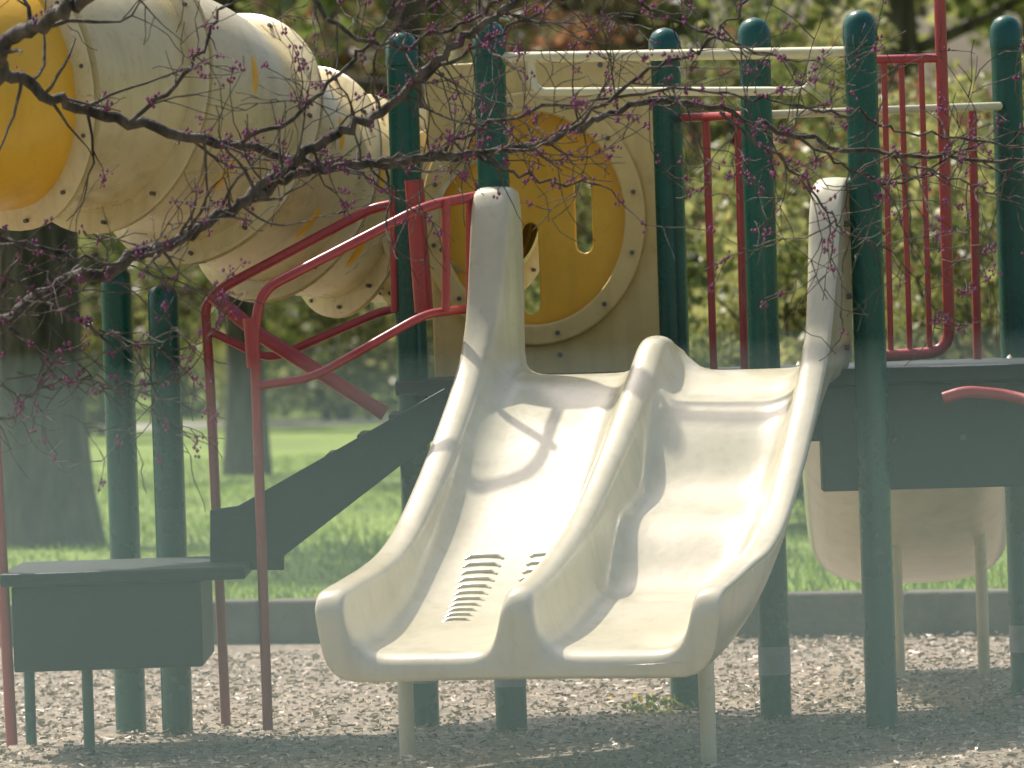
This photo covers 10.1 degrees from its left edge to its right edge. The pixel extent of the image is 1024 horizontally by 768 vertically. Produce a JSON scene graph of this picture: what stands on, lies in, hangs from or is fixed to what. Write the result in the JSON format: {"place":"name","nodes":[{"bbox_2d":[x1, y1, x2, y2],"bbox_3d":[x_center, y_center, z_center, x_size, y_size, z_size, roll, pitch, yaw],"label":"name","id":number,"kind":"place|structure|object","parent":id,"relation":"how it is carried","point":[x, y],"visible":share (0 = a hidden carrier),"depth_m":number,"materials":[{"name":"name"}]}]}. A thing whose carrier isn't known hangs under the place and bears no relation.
{"place":"outdoors","nodes":[
{"label":"outdoors","id":0,"kind":"place"},
{"bbox_2d":[7,314,1007,601],"bbox_3d":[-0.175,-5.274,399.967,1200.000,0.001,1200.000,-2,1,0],"label":"ground","id":1,"kind":"structure","parent":0,"point":[307,440],"depth_m":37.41,"materials":[{"name":"green plant"}]},
{"bbox_2d":[0,222,104,548],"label":"oak tree","id":2,"kind":"object","parent":1,"relation":"on","point":[46,504],"visible":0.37,"depth_m":29.78,"materials":[{"name":"brown plant"}]},
{"bbox_2d":[78,232,147,429],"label":"woodland shrub","id":3,"kind":"object","parent":1,"relation":"on","point":[86,308],"visible":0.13,"depth_m":51.81,"materials":[{"name":"green plant"}]},
{"bbox_2d":[78,234,337,434],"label":"woodland shrub","id":4,"kind":"object","parent":1,"relation":"on","point":[273,371],"visible":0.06,"depth_m":54.49,"materials":[{"name":"green plant"}]},
{"bbox_2d":[87,261,386,417],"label":"woodland shrub","id":5,"kind":"object","parent":1,"relation":"on","point":[186,411],"visible":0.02,"depth_m":61.56,"materials":[{"name":"green plant"}]},
{"bbox_2d":[94,416,388,430],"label":"footpath","id":6,"kind":"structure","parent":1,"relation":"on","point":[317,421],"depth_m":57.40,"materials":[{"name":"concrete"}]},
{"bbox_2d":[127,261,434,421],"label":"woodland shrub","id":7,"kind":"object","parent":1,"relation":"on","point":[330,399],"visible":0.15,"depth_m":57.64,"materials":[{"name":"green plant"}]},
{"bbox_2d":[213,0,401,475],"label":"oak tree","id":8,"kind":"object","parent":1,"relation":"on","point":[238,451],"visible":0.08,"depth_m":40.87,"materials":[{"name":"brown plant"}]},
{"bbox_2d":[238,0,477,355],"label":"maple tree","id":9,"kind":"object","parent":1,"relation":"on","point":[417,22],"visible":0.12,"depth_m":58.56,"materials":[{"name":"green plant"}]},
{"bbox_2d":[268,230,582,414],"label":"woodland shrub","id":10,"kind":"object","parent":1,"relation":"on","point":[291,400],"depth_m":60.04,"materials":[{"name":"green plant"}]},
{"bbox_2d":[79,0,1023,408],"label":"woodland","id":11,"kind":"object","parent":1,"relation":"on","point":[635,20],"visible":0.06,"depth_m":69.49,"materials":[{"name":"green plant"}]},
{"bbox_2d":[80,0,1023,324],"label":"distant trees","id":12,"kind":"object","parent":1,"relation":"on","point":[706,14],"visible":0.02,"depth_m":88.00,"materials":[{"name":"green plant"}]},
{"bbox_2d":[373,188,733,407],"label":"woodland shrub","id":13,"kind":"object","parent":1,"relation":"on","point":[696,218],"visible":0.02,"depth_m":61.60,"materials":[{"name":"green plant"}]},
{"bbox_2d":[440,0,705,249],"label":"maple tree","id":14,"kind":"object","parent":1,"relation":"on","point":[531,35],"visible":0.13,"depth_m":52.80,"materials":[{"name":"green plant"}]},
{"bbox_2d":[469,32,846,335],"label":"flowering shrub","id":15,"kind":"object","parent":1,"relation":"on","point":[587,225],"visible":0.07,"depth_m":44.10,"materials":[{"name":"green plant"}]},
{"bbox_2d":[525,210,797,357],"bbox_3d":[0.889,-0.288,37.919,2.777,1.802,1.846,-2,1,0],"label":"flowering shrub","id":16,"kind":"object","parent":1,"relation":"on","point":[534,293],"depth_m":37.40,"materials":[{"name":"green plant"}]},
{"bbox_2d":[578,133,968,498],"bbox_3d":[1.464,-0.377,33.031,2.353,2.101,1.619,-2,1,0],"label":"flowering shrub","id":17,"kind":"object","parent":1,"relation":"on","point":[800,492],"visible":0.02,"depth_m":33.07,"materials":[{"name":"green plant"}]},
{"bbox_2d":[674,0,995,358],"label":"flowering shrub","id":18,"kind":"object","parent":1,"relation":"on","point":[731,29],"visible":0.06,"depth_m":36.68,"materials":[{"name":"green plant"}]},
{"bbox_2d":[686,207,1000,485],"bbox_3d":[1.574,-0.114,29.507,2.059,1.679,1.466,-2,1,0],"label":"flowering shrub","id":19,"kind":"object","parent":1,"relation":"on","point":[728,342],"visible":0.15,"depth_m":29.32,"materials":[{"name":"green plant"}]},
{"bbox_2d":[685,71,1023,361],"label":"flowering shrub","id":20,"kind":"object","parent":1,"relation":"on","point":[802,202],"visible":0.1,"depth_m":30.89,"materials":[{"name":"green plant"}]},
{"bbox_2d":[709,0,1023,306],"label":"flowering shrub","id":21,"kind":"object","parent":1,"relation":"on","point":[786,9],"visible":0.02,"depth_m":38.36,"materials":[{"name":"green plant"}]},
{"bbox_2d":[748,0,1023,227],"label":"maple tree","id":22,"kind":"object","parent":1,"relation":"on","point":[980,17],"visible":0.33,"depth_m":46.43,"materials":[{"name":"green plant"}]},
{"bbox_2d":[778,81,1023,362],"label":"flowering shrub","id":23,"kind":"object","parent":1,"relation":"on","point":[964,350],"visible":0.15,"depth_m":28.95,"materials":[{"name":"green plant"}]},
{"bbox_2d":[878,39,1023,343],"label":"flowering shrub","id":24,"kind":"object","parent":1,"relation":"on","point":[932,95],"visible":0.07,"depth_m":31.57,"materials":[{"name":"green plant"}]},
{"bbox_2d":[0,631,1023,767],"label":"wood chip ground","id":25,"kind":"structure","parent":0,"point":[347,716],"depth_m":16.58,"materials":[{"name":"beige wood"}]},
{"bbox_2d":[0,269,251,754],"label":"transfer platform","id":26,"kind":"structure","parent":25,"relation":"on","point":[127,613],"depth_m":15.99,"materials":[{"name":"black metal"}]},
{"bbox_2d":[201,179,475,729],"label":"access stairs","id":27,"kind":"structure","parent":25,"relation":"on","point":[262,531],"depth_m":16.11,"materials":[{"name":"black metal"}]},
{"bbox_2d":[385,31,439,727],"bbox_3d":[-0.284,0.013,16.622,0.095,2.050,0.095,-2,1,0],"label":"post","id":28,"kind":"object","parent":25,"relation":"on","point":[411,353],"visible":0.42,"depth_m":16.58,"materials":[{"name":"green metal"}]},
{"bbox_2d":[472,22,527,731],"bbox_3d":[-0.033,0.004,16.352,0.095,2.060,0.095,-2,1,0],"label":"post","id":29,"kind":"object","parent":25,"relation":"on","point":[510,703],"visible":0.23,"depth_m":16.31,"materials":[{"name":"green metal"}]},
{"bbox_2d":[502,46,844,95],"bbox_3d":[0.443,-0.869,16.164,1.053,0.160,0.032,-2,1,19],"label":"safety bar","id":30,"kind":"object","parent":29,"relation":"attached to","point":[530,59],"visible":0.68,"depth_m":16.16,"materials":[{"name":"beige metal"}]},
{"bbox_2d":[0,588,1008,646],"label":"timber curb","id":31,"kind":"structure","parent":25,"relation":"on","point":[818,614],"depth_m":20.13,"materials":[{"name":"grey wood"}]},
{"bbox_2d":[0,0,1023,512],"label":"redbud tree","id":32,"kind":"object","parent":25,"relation":"on","point":[258,190],"visible":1,"depth_m":13.59,"materials":[{"name":"brown plant"}]},
{"bbox_2d":[315,177,852,763],"bbox_3d":[0.227,0.245,15.421,1.079,1.591,1.673,-2,1,16],"label":"double slide","id":33,"kind":"object","parent":25,"relation":"on","point":[633,521],"visible":1,"depth_m":15.48,"materials":[{"name":"beige plastic"}]},
{"bbox_2d":[603,693,695,717],"bbox_3d":[0.400,0.933,16.823,0.264,0.064,0.458,-2,1,0],"label":"dandelion weed","id":34,"kind":"object","parent":25,"relation":"on","point":[648,705],"visible":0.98,"depth_m":16.79,"materials":[{"name":"green plant"}]},
{"bbox_2d":[648,28,698,709],"bbox_3d":[0.478,-0.018,16.952,0.095,2.050,0.095,-2,1,0],"label":"post","id":35,"kind":"object","parent":25,"relation":"on","point":[673,293],"visible":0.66,"depth_m":16.91,"materials":[{"name":"green metal"}]},
{"bbox_2d":[737,17,791,719],"bbox_3d":[0.721,-0.018,16.482,0.095,2.050,0.095,-2,1,0],"label":"post","id":36,"kind":"object","parent":25,"relation":"on","point":[774,663],"visible":0.66,"depth_m":16.45,"materials":[{"name":"green metal"}]},
{"bbox_2d":[842,10,897,728],"bbox_3d":[0.992,-0.014,16.002,0.095,2.040,0.095,-2,1,0],"label":"post","id":37,"kind":"object","parent":25,"relation":"on","point":[875,520],"visible":0.89,"depth_m":15.97,"materials":[{"name":"green metal"}]},
{"bbox_2d":[395,357,1023,395],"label":"deck","id":38,"kind":"structure","parent":37,"relation":"attached to","point":[956,370],"depth_m":16.00,"materials":[{"name":"black metal"}]},
{"bbox_2d":[425,61,659,376],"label":"tunnel panel","id":39,"kind":"structure","parent":38,"relation":"on","point":[620,333],"depth_m":16.95,"materials":[{"name":"beige plastic"}]},
{"bbox_2d":[0,0,538,320],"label":"crawl tunnel","id":40,"kind":"structure","parent":39,"relation":"attached to","point":[46,160],"depth_m":16.38,"materials":[{"name":"plastic"}]},
{"bbox_2d":[212,55,384,267],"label":"tunnel grips","id":41,"kind":"object","parent":40,"relation":"attached to","point":[355,254],"visible":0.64,"depth_m":16.79,"materials":[{"name":"plastic"}]},
{"bbox_2d":[431,62,635,357],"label":"panel bolts","id":42,"kind":"object","parent":39,"relation":"attached to","point":[557,332],"visible":0.72,"depth_m":16.93,"materials":[{"name":"metal"}]},
{"bbox_2d":[424,91,646,345],"bbox_3d":[0.062,-0.484,16.962,0.666,0.746,0.038,-2,1,7],"label":"tunnel ring","id":43,"kind":"object","parent":39,"relation":"attached to","point":[594,312],"visible":0.62,"depth_m":16.93,"materials":[{"name":"beige plastic"}]},
{"bbox_2d":[444,113,624,324],"bbox_3d":[0.060,-0.490,17.017,0.564,0.644,0.032,-2,1,7],"label":"tunnel insert","id":44,"kind":"object","parent":43,"relation":"in","point":[573,279],"visible":0.54,"depth_m":16.99,"materials":[{"name":"yellow plastic"}]},
{"bbox_2d":[811,411,820,440],"bbox_3d":[0.433,0.094,16.234,0.971,0.153,0.038,-2,1,16],"label":"deck skirt","id":45,"kind":"object","parent":38,"relation":"attached to","point":[816,435],"visible":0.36,"depth_m":16.10,"materials":[{"name":"plastic"}]},
{"bbox_2d":[678,111,981,368],"bbox_3d":[0.967,-0.413,16.892,0.830,0.786,0.498,-2,1,-25],"label":"guard rail","id":46,"kind":"object","parent":38,"relation":"on","point":[706,118],"visible":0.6,"depth_m":16.79,"materials":[{"name":"red metal"}]},
{"bbox_2d":[772,102,1002,118],"bbox_3d":[1.067,-0.792,16.765,0.922,0.042,0.024,-3,1,-37],"label":"cross rail","id":47,"kind":"object","parent":46,"relation":"attached to","point":[984,106],"visible":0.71,"depth_m":16.82,"materials":[{"name":"beige metal"}]},
{"bbox_2d":[877,0,954,361],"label":"gate rail","id":48,"kind":"object","parent":38,"relation":"on","point":[930,350],"visible":0.77,"depth_m":16.39,"materials":[{"name":"red metal"}]},
{"bbox_2d":[819,380,1023,491],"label":"deck fascia","id":49,"kind":"structure","parent":38,"relation":"attached to","point":[936,441],"depth_m":16.03,"materials":[{"name":"green plastic"}]},
{"bbox_2d":[941,386,1023,404],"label":"climber handle","id":50,"kind":"object","parent":38,"relation":"attached to","point":[957,393],"visible":1,"depth_m":15.89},
{"bbox_2d":[796,354,1011,679],"bbox_3d":[1.214,0.440,17.710,0.642,1.063,1.537,-2,1,4],"label":"curved slide","id":51,"kind":"object","parent":25,"relation":"on","point":[943,534],"visible":0.48,"depth_m":17.88,"materials":[{"name":"beige plastic"}]},
{"bbox_2d":[989,15,1023,694],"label":"post","id":52,"kind":"object","parent":25,"relation":"on","point":[1005,32],"visible":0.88,"depth_m":17.06,"materials":[{"name":"green metal"}]},
{"bbox_2d":[138,0,1019,287],"label":"sky","id":53,"kind":"structure","parent":0,"point":[961,43],"materials":[{"name":"white"}]}
]}

